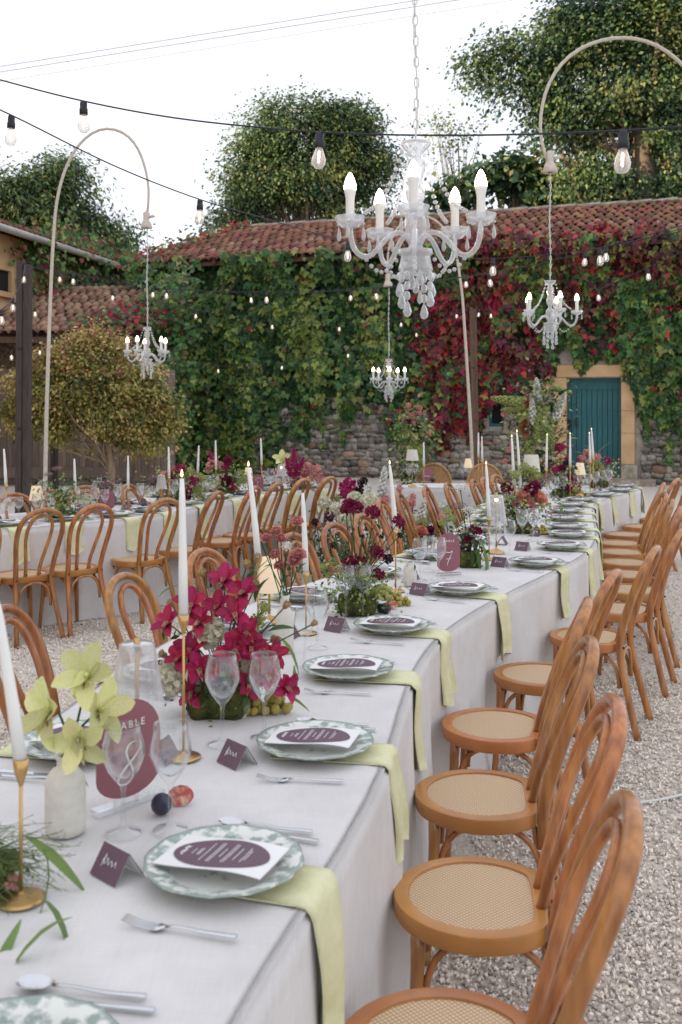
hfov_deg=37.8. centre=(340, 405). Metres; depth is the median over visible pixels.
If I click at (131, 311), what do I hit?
creeper
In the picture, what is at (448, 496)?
bentwood chair
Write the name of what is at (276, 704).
grape bunch
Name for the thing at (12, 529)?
napkin
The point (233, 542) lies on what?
bentwood chair
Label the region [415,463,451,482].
rattan chair
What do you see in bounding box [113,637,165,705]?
table lamp
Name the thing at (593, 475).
candlestick
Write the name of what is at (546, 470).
candlestick
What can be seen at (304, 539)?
taper candle
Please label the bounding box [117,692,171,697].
spoon
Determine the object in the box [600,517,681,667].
bentwood chair
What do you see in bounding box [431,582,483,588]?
menu card
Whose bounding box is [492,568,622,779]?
bentwood chair
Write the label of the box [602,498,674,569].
bentwood chair
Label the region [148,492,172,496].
plate
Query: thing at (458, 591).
plate
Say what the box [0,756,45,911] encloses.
candlestick
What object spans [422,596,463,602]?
fork
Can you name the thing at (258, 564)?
candlestick
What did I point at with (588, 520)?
napkin
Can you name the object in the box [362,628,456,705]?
napkin
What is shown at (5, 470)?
taper candle
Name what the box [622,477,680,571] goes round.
bentwood chair
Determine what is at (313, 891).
napkin
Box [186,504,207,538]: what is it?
napkin
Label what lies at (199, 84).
sky
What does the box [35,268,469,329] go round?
string lights
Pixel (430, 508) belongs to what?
bentwood chair
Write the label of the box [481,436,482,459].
taper candle
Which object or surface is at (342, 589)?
wine glass
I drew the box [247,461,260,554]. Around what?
taper candle
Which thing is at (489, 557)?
candlestick
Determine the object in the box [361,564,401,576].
plate
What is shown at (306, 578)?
candlestick
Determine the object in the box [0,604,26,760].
taper candle
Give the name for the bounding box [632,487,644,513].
napkin
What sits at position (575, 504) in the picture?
plate
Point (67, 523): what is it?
napkin
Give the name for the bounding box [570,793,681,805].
extension cable
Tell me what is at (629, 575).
bentwood chair
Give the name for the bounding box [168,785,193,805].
fig
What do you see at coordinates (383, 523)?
bentwood chair
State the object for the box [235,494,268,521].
napkin
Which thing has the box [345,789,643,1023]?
bentwood chair
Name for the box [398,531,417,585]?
bud vase
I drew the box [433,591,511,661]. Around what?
napkin
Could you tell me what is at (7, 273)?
window
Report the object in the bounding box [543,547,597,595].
napkin
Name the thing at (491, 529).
plate
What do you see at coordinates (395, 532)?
candlestick
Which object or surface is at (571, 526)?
plate
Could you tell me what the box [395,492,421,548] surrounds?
bentwood chair
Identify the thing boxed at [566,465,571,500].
candlestick
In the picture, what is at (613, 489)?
plate
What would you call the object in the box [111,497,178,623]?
bentwood chair
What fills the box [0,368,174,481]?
plank fence
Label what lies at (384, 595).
grape bunch
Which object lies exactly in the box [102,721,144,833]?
wine glass
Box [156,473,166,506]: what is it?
table lamp
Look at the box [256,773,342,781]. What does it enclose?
fork
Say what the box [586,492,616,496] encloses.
plate
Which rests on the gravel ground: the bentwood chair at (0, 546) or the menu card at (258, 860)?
the bentwood chair at (0, 546)
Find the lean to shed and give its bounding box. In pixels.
[0,285,159,483]
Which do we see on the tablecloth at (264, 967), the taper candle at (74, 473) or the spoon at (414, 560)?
the spoon at (414, 560)
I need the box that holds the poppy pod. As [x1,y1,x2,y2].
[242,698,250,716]
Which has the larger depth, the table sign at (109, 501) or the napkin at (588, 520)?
the table sign at (109, 501)
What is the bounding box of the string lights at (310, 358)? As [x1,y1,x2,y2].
[54,309,469,371]
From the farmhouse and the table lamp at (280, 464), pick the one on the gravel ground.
the farmhouse
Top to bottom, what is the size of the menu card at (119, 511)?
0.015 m
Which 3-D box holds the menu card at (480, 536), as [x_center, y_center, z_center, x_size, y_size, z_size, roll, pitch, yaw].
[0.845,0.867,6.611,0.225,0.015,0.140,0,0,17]
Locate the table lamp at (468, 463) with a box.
[464,458,472,486]
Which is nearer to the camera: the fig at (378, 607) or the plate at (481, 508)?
the fig at (378, 607)
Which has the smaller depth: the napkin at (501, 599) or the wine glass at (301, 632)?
the wine glass at (301, 632)
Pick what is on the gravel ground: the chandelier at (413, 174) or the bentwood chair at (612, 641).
the bentwood chair at (612, 641)
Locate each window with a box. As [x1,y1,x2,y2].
[0,264,15,298]
[489,395,503,426]
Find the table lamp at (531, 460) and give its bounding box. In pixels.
[523,454,539,477]
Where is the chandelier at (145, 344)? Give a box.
[123,228,169,378]
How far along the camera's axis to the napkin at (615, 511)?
9.87 m
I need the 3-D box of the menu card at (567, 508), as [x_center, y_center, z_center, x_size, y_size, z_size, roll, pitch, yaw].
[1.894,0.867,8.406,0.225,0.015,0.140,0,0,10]
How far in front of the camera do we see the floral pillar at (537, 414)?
12.88 m
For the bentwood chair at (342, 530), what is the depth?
5.95 m
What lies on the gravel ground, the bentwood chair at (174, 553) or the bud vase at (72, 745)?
the bentwood chair at (174, 553)
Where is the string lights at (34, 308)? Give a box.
[32,289,52,352]
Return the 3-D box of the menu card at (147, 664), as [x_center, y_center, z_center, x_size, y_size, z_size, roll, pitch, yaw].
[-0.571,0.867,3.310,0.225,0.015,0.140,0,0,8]
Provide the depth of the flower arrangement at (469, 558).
5.58 m
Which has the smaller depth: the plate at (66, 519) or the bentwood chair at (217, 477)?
the plate at (66, 519)
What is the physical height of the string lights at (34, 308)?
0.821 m
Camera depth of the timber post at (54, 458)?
18.97 m
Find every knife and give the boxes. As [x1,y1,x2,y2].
[0,769,48,775]
[9,995,155,1012]
[118,689,158,692]
[287,835,318,842]
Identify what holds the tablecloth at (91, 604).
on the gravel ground
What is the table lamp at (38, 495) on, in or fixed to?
on the tablecloth at (91, 604)
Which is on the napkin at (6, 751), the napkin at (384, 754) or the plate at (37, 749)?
the plate at (37, 749)
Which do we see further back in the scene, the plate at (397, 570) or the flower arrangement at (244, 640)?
the plate at (397, 570)
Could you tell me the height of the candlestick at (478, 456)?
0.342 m
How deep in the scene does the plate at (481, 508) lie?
8.43 m
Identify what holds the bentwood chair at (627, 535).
on the gravel ground
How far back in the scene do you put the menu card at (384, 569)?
5.31 m
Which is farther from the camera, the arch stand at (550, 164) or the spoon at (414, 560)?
the arch stand at (550, 164)
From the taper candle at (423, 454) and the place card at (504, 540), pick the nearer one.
the place card at (504, 540)
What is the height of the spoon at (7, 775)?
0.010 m
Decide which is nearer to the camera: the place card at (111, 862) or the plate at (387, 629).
the place card at (111, 862)
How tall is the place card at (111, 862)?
0.052 m
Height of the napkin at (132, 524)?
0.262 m
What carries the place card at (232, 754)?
on the tablecloth at (264, 967)
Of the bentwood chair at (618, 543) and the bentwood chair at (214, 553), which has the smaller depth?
the bentwood chair at (214, 553)
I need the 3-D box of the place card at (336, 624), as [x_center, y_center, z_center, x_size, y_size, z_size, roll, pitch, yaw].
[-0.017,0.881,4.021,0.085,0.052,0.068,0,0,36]
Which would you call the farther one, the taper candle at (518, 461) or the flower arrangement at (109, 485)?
the flower arrangement at (109, 485)
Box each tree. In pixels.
[0,143,159,257]
[181,74,422,234]
[401,99,503,198]
[408,136,576,212]
[426,0,681,203]
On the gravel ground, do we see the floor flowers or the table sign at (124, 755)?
the floor flowers
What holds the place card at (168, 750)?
on the tablecloth at (264, 967)
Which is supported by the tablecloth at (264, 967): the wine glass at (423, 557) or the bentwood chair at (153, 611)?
the wine glass at (423, 557)
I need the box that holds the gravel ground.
[0,473,681,1023]
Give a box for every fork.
[121,913,236,938]
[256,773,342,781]
[304,688,370,693]
[350,637,403,643]
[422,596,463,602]
[507,567,543,571]
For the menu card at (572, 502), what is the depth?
8.93 m
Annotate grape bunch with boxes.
[246,694,269,715]
[262,687,292,714]
[372,584,391,599]
[386,592,410,606]
[535,525,548,534]
[571,488,586,495]
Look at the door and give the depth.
21.42 m
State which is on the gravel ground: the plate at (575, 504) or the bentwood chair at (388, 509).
the bentwood chair at (388, 509)
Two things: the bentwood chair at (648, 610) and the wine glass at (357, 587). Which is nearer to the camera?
the wine glass at (357, 587)
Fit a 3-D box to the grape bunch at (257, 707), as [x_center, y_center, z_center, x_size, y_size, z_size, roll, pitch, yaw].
[-0.260,0.874,2.922,0.094,0.071,0.071,0,0,40]
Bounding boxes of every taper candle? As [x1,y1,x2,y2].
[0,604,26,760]
[3,449,7,483]
[73,459,76,491]
[127,456,129,486]
[168,447,169,476]
[179,470,187,614]
[196,445,199,472]
[215,440,216,467]
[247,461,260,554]
[260,438,262,462]
[301,492,308,571]
[389,460,397,529]
[423,442,424,464]
[477,433,478,454]
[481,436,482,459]
[485,462,490,517]
[511,435,515,489]
[516,430,521,490]
[545,436,547,468]
[569,435,570,464]
[589,432,590,460]
[591,428,593,457]
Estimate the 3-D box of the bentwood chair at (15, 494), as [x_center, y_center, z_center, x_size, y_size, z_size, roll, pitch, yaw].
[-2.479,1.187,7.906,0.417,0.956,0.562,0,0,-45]
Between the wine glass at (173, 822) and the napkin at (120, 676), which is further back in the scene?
the napkin at (120, 676)
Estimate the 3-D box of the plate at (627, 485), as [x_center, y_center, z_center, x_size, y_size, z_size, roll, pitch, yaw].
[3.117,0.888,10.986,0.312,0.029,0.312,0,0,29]
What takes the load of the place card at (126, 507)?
on the tablecloth at (91, 604)
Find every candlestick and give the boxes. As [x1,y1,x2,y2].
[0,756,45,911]
[170,614,200,763]
[256,554,261,629]
[299,572,316,635]
[391,529,404,592]
[477,455,479,480]
[482,518,491,560]
[544,469,549,505]
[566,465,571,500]
[587,461,591,494]
[589,458,596,491]
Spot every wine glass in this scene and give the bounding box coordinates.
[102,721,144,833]
[149,718,191,830]
[204,652,239,744]
[247,651,280,737]
[294,607,314,663]
[306,589,328,647]
[335,563,355,616]
[352,563,372,616]
[412,538,427,579]
[431,537,446,578]
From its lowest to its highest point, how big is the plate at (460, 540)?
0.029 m
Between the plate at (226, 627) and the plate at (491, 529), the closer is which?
the plate at (226, 627)
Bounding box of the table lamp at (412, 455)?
[406,449,418,486]
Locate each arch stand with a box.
[43,127,154,507]
[383,215,473,469]
[539,36,681,173]
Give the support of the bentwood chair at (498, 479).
on the gravel ground
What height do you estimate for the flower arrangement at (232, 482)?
0.485 m
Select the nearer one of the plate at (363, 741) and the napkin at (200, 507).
the plate at (363, 741)
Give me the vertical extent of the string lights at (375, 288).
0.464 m
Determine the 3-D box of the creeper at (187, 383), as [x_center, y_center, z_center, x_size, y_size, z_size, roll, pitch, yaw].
[-3.771,-0.662,21.727,1.796,5.195,2.732,0,0,-16]
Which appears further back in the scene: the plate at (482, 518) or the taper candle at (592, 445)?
the taper candle at (592, 445)
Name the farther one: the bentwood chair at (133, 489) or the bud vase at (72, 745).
the bentwood chair at (133, 489)
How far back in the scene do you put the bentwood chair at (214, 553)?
4.90 m
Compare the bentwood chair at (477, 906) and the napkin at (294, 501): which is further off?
the napkin at (294, 501)
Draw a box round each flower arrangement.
[0,815,84,961]
[25,466,96,522]
[80,472,135,501]
[117,455,236,503]
[139,552,317,726]
[194,450,269,495]
[264,447,338,490]
[300,498,416,616]
[438,484,499,570]
[466,462,583,533]
[541,443,595,497]
[567,443,634,487]
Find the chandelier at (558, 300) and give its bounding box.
[522,172,582,345]
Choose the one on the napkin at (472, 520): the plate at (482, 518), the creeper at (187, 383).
the plate at (482, 518)
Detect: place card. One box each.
[90,841,143,887]
[120,504,131,509]
[160,735,178,765]
[216,738,256,770]
[294,625,299,638]
[324,616,349,632]
[409,582,430,595]
[490,556,508,567]
[497,536,507,544]
[514,541,530,550]
[529,527,539,535]
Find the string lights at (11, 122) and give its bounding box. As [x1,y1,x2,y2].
[0,109,681,275]
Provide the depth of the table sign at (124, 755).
2.27 m
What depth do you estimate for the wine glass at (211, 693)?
2.66 m
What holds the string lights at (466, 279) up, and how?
hanging from the timber post at (23, 419)
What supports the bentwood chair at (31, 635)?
on the gravel ground
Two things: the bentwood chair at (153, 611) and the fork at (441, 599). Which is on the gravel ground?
the bentwood chair at (153, 611)
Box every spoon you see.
[0,774,46,777]
[16,974,146,998]
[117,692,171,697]
[218,816,312,832]
[271,605,302,608]
[296,717,368,725]
[396,559,428,562]
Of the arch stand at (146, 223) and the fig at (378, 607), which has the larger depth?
the arch stand at (146, 223)
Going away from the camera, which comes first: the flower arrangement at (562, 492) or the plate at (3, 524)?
the plate at (3, 524)
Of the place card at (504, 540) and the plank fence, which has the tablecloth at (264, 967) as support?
the place card at (504, 540)
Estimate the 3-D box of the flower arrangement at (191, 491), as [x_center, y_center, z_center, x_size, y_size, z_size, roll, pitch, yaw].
[-1.520,0.695,9.266,1.086,0.475,0.556,0,0,0]
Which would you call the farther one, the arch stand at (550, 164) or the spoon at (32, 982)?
the arch stand at (550, 164)
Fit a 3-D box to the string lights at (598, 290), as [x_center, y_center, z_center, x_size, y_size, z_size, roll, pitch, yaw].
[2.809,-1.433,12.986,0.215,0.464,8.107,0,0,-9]
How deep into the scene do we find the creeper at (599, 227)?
21.12 m
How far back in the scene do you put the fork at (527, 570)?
5.43 m
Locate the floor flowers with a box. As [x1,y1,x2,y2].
[225,466,464,606]
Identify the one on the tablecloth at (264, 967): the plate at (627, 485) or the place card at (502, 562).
the place card at (502, 562)
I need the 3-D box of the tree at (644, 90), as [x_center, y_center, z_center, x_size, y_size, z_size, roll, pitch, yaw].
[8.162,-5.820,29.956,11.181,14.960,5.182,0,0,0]
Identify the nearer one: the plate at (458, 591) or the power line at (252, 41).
the plate at (458, 591)
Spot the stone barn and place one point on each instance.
(606, 411)
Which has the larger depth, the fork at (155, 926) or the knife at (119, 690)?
the knife at (119, 690)
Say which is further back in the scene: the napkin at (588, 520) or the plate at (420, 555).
the napkin at (588, 520)
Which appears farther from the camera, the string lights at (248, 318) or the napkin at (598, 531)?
the string lights at (248, 318)
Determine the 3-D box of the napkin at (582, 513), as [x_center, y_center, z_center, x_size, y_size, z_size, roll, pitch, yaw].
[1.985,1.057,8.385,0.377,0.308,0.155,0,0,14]
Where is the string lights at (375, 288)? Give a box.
[24,225,681,300]
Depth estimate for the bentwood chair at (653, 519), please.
8.12 m
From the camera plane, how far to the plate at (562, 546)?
6.31 m
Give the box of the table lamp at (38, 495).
[29,485,43,517]
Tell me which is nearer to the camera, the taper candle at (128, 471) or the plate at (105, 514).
the plate at (105, 514)
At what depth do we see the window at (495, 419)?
22.03 m
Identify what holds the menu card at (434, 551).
on the plate at (420, 555)
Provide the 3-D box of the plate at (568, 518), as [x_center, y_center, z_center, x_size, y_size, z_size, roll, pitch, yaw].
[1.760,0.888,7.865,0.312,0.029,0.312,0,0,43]
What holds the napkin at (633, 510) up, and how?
on the tablecloth at (264, 967)
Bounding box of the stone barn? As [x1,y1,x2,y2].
[128,197,681,486]
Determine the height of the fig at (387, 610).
0.048 m
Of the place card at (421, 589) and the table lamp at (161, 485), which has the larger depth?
the table lamp at (161, 485)
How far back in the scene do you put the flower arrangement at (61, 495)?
7.90 m
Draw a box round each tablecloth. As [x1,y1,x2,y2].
[0,484,334,633]
[0,485,642,1023]
[385,483,522,546]
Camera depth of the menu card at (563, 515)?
7.86 m
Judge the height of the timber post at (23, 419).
3.288 m
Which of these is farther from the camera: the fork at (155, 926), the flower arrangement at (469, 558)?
the flower arrangement at (469, 558)
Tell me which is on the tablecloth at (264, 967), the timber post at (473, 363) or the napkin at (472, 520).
the napkin at (472, 520)
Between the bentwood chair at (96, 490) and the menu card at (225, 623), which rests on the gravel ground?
the bentwood chair at (96, 490)
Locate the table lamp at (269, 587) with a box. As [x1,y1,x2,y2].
[259,556,281,624]
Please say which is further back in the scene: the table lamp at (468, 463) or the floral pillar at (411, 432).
the floral pillar at (411, 432)
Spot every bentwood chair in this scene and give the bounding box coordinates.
[0,492,35,518]
[0,507,65,647]
[0,528,1,585]
[0,604,60,735]
[37,489,70,513]
[38,503,113,637]
[68,485,100,506]
[104,572,167,665]
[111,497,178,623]
[120,483,143,506]
[159,490,224,606]
[160,482,220,586]
[187,547,236,616]
[196,485,260,592]
[215,473,238,489]
[223,482,283,580]
[251,478,309,577]
[277,532,323,586]
[285,476,336,557]
[321,522,358,573]
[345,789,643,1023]
[352,513,386,563]
[364,504,394,560]
[375,498,403,554]
[393,693,627,1023]
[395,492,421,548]
[415,634,599,975]
[422,486,445,539]
[442,596,592,866]
[443,482,463,527]
[469,478,484,506]
[480,476,495,497]
[490,474,507,494]
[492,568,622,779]
[550,544,661,740]
[597,527,681,697]
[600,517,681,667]
[602,487,662,548]
[602,492,668,582]
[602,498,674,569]
[603,482,665,547]
[603,506,681,633]
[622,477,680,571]
[640,494,681,558]
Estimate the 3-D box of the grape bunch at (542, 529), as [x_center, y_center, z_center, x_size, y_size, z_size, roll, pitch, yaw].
[1.422,0.875,7.006,0.099,0.068,0.110,0,0,30]
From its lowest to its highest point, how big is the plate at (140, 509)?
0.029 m
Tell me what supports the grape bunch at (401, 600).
on the tablecloth at (264, 967)
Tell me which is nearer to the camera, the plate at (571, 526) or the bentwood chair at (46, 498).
the plate at (571, 526)
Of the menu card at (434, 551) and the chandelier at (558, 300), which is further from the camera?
the chandelier at (558, 300)
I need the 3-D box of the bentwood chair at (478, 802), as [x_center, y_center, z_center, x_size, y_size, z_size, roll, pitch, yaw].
[0.509,1.187,3.088,0.562,0.956,0.417,0,0,8]
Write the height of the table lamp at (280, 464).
0.293 m
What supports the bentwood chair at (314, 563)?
on the gravel ground
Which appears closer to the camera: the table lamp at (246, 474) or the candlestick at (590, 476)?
the candlestick at (590, 476)
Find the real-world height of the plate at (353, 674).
0.029 m
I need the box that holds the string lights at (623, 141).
[0,79,681,173]
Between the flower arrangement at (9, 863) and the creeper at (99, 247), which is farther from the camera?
the creeper at (99, 247)
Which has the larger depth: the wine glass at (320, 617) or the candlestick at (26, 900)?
the wine glass at (320, 617)
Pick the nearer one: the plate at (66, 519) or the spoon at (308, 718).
the spoon at (308, 718)
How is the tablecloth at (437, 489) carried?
on the banquet table
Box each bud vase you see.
[22,641,134,838]
[259,516,306,653]
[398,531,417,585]
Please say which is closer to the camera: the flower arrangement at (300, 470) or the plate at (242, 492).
the plate at (242, 492)
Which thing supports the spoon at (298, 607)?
on the tablecloth at (264, 967)
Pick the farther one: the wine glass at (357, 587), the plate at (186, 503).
the plate at (186, 503)
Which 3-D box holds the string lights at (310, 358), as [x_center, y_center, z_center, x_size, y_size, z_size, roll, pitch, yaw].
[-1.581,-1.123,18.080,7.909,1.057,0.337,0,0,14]
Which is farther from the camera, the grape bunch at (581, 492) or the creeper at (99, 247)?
the creeper at (99, 247)
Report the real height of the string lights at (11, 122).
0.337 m
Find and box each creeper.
[0,206,145,299]
[55,291,190,334]
[115,220,251,277]
[118,227,681,479]
[132,255,211,481]
[430,217,661,244]
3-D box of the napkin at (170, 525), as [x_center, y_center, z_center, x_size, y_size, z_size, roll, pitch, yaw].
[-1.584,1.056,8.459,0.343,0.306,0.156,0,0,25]
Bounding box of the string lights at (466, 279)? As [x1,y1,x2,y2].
[34,228,681,301]
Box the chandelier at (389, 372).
[370,287,408,401]
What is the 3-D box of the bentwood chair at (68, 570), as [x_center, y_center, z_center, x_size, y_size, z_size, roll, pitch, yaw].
[-1.962,1.187,7.375,0.562,0.956,0.417,0,0,42]
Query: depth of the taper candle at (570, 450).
9.49 m
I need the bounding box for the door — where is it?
[568,378,620,477]
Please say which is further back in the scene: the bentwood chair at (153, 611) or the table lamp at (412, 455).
the table lamp at (412, 455)
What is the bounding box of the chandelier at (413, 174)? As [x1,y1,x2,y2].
[335,0,496,318]
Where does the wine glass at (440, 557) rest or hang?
on the tablecloth at (264, 967)
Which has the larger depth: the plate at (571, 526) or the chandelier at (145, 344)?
the chandelier at (145, 344)
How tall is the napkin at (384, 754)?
0.259 m
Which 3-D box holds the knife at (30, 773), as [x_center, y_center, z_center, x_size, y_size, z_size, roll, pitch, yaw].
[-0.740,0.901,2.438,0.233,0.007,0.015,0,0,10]
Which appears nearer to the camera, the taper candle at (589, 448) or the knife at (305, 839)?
the knife at (305, 839)
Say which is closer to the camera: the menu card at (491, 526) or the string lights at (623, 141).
the string lights at (623, 141)
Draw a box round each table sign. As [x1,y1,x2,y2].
[96,699,159,798]
[99,489,114,508]
[252,474,263,488]
[422,467,432,480]
[436,533,460,575]
[572,474,581,487]
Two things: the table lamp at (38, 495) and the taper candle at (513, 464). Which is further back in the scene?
the table lamp at (38, 495)
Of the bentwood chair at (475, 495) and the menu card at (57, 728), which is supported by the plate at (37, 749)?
the menu card at (57, 728)
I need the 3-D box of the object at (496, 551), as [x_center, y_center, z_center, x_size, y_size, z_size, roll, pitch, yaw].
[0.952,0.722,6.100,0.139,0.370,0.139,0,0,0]
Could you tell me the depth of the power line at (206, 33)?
39.99 m
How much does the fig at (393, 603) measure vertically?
0.040 m
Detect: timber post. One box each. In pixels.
[15,261,32,512]
[50,334,58,489]
[469,307,478,465]
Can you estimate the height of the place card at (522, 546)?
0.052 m
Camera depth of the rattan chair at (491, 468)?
12.27 m
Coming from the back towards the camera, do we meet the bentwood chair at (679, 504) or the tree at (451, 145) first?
the tree at (451, 145)
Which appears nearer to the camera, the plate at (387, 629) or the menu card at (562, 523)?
the plate at (387, 629)
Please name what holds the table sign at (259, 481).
on the tablecloth at (91, 604)
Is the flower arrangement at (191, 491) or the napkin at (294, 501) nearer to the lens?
the flower arrangement at (191, 491)
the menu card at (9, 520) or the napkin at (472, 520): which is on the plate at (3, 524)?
the menu card at (9, 520)
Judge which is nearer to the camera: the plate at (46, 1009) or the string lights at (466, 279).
the plate at (46, 1009)
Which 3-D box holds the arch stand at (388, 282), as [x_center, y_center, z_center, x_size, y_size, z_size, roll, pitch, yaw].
[1.193,-0.395,12.800,1.303,4.110,0.320,0,0,0]
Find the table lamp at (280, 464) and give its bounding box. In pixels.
[276,463,286,491]
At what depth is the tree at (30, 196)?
32.36 m
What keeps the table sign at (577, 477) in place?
on the tablecloth at (264, 967)
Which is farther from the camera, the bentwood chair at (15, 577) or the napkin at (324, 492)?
the napkin at (324, 492)
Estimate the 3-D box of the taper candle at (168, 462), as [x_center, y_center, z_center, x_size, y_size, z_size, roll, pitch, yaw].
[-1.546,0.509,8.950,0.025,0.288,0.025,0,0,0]
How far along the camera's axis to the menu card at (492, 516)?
7.76 m
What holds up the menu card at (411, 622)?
on the plate at (387, 629)
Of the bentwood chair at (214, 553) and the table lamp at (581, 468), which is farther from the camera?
the table lamp at (581, 468)
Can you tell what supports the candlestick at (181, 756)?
on the tablecloth at (264, 967)
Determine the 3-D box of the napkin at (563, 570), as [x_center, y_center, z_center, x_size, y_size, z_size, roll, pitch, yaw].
[1.141,1.046,5.603,0.291,0.285,0.158,0,0,30]
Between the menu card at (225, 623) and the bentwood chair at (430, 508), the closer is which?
the menu card at (225, 623)
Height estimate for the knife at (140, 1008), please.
0.007 m
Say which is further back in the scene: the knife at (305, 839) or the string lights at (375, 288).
the string lights at (375, 288)
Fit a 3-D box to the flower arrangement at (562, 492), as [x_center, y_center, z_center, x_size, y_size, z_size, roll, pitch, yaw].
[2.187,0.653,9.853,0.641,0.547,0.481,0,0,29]
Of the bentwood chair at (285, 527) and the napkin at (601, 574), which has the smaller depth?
the napkin at (601, 574)
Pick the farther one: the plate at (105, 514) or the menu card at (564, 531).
the plate at (105, 514)
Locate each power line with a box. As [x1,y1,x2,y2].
[0,0,415,66]
[0,0,510,81]
[1,0,456,71]
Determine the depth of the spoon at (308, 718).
2.84 m
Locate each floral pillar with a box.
[381,392,453,485]
[490,347,582,486]
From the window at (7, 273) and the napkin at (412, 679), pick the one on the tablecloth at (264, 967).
the napkin at (412, 679)
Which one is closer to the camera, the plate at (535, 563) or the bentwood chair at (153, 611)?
the bentwood chair at (153, 611)
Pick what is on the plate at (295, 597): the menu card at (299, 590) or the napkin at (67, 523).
the menu card at (299, 590)
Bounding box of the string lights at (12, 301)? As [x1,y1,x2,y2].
[0,264,25,324]
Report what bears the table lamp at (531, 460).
on the tablecloth at (264, 967)
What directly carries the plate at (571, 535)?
on the napkin at (601, 574)
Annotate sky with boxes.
[0,0,631,256]
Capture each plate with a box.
[0,519,21,526]
[0,994,118,1023]
[24,720,88,759]
[42,516,81,520]
[97,510,134,516]
[115,498,136,503]
[121,657,163,683]
[129,506,165,511]
[143,824,303,898]
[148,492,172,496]
[164,501,197,505]
[202,494,233,498]
[223,616,272,631]
[235,490,256,494]
[256,720,373,761]
[263,486,291,490]
[273,586,337,601]
[302,654,393,681]
[353,615,430,634]
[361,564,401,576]
[403,548,436,558]
[428,581,490,595]
[458,534,490,542]
[461,524,503,531]
[470,515,508,521]
[478,507,509,512]
[508,556,563,567]
[537,540,585,549]
[544,514,583,520]
[545,522,587,529]
[546,529,591,537]
[547,507,584,512]
[554,501,588,506]
[564,496,597,501]
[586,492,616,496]
[604,487,633,491]
[610,483,637,487]
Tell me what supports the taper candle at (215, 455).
in the candlestick
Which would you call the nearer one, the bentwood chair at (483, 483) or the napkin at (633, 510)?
the bentwood chair at (483, 483)
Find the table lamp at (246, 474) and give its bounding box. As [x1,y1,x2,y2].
[244,467,252,491]
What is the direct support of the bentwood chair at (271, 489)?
on the gravel ground
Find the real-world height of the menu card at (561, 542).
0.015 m
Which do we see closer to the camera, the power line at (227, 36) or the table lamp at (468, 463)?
the table lamp at (468, 463)
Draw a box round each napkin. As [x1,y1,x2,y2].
[0,743,87,761]
[2,525,29,565]
[54,521,83,554]
[96,669,148,686]
[104,516,142,550]
[134,511,173,547]
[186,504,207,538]
[205,498,242,525]
[234,865,344,1023]
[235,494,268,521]
[259,594,330,603]
[265,490,298,514]
[271,743,408,864]
[311,488,326,512]
[314,670,426,770]
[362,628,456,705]
[393,553,436,559]
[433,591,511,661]
[460,519,502,524]
[515,564,571,618]
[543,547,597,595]
[551,519,598,534]
[552,527,602,563]
[553,536,603,579]
[554,512,596,520]
[560,505,596,518]
[589,496,618,525]
[590,501,603,531]
[608,491,636,516]
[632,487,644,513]
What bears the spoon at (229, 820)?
on the tablecloth at (264, 967)
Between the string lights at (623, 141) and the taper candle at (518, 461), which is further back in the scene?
the taper candle at (518, 461)
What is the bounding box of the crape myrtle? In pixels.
[0,310,199,489]
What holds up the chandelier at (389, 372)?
hanging from the arch stand at (388, 282)
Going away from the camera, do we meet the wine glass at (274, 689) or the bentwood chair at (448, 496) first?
the wine glass at (274, 689)
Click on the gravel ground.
(462, 845)
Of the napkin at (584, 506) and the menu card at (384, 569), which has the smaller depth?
the menu card at (384, 569)
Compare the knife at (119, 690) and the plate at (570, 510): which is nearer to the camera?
the knife at (119, 690)
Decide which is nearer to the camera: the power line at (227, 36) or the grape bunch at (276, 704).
the grape bunch at (276, 704)
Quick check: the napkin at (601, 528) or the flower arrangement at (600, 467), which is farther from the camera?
the flower arrangement at (600, 467)
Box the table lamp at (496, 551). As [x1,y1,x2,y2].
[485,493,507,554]
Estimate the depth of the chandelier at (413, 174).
3.12 m
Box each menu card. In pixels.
[0,519,20,521]
[29,723,88,741]
[104,511,129,512]
[130,659,161,670]
[152,834,288,879]
[219,616,266,628]
[264,726,360,747]
[284,586,333,596]
[309,658,382,670]
[355,564,397,572]
[358,617,421,626]
[408,548,436,553]
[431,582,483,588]
[454,533,484,538]
[467,523,499,527]
[476,514,504,518]
[512,557,557,561]
[541,541,579,544]
[548,514,577,516]
[550,522,580,524]
[551,530,584,532]
[552,507,578,508]
[558,501,583,502]
[568,496,592,497]
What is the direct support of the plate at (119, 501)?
on the napkin
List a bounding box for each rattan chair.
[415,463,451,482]
[466,463,502,482]
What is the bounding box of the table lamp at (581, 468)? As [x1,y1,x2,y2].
[574,463,585,495]
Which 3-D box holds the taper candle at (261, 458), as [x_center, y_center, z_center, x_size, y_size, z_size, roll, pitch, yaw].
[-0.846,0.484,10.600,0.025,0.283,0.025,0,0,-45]
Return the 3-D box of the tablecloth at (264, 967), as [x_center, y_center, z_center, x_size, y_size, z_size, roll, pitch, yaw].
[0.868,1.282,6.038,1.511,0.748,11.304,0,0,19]
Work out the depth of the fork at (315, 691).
3.13 m
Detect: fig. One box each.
[151,793,171,815]
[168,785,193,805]
[377,603,382,612]
[380,603,390,613]
[388,601,397,609]
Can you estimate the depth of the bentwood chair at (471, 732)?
3.66 m
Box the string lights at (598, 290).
[474,252,680,317]
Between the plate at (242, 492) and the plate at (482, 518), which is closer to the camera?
the plate at (482, 518)
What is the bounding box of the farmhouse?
[0,219,134,369]

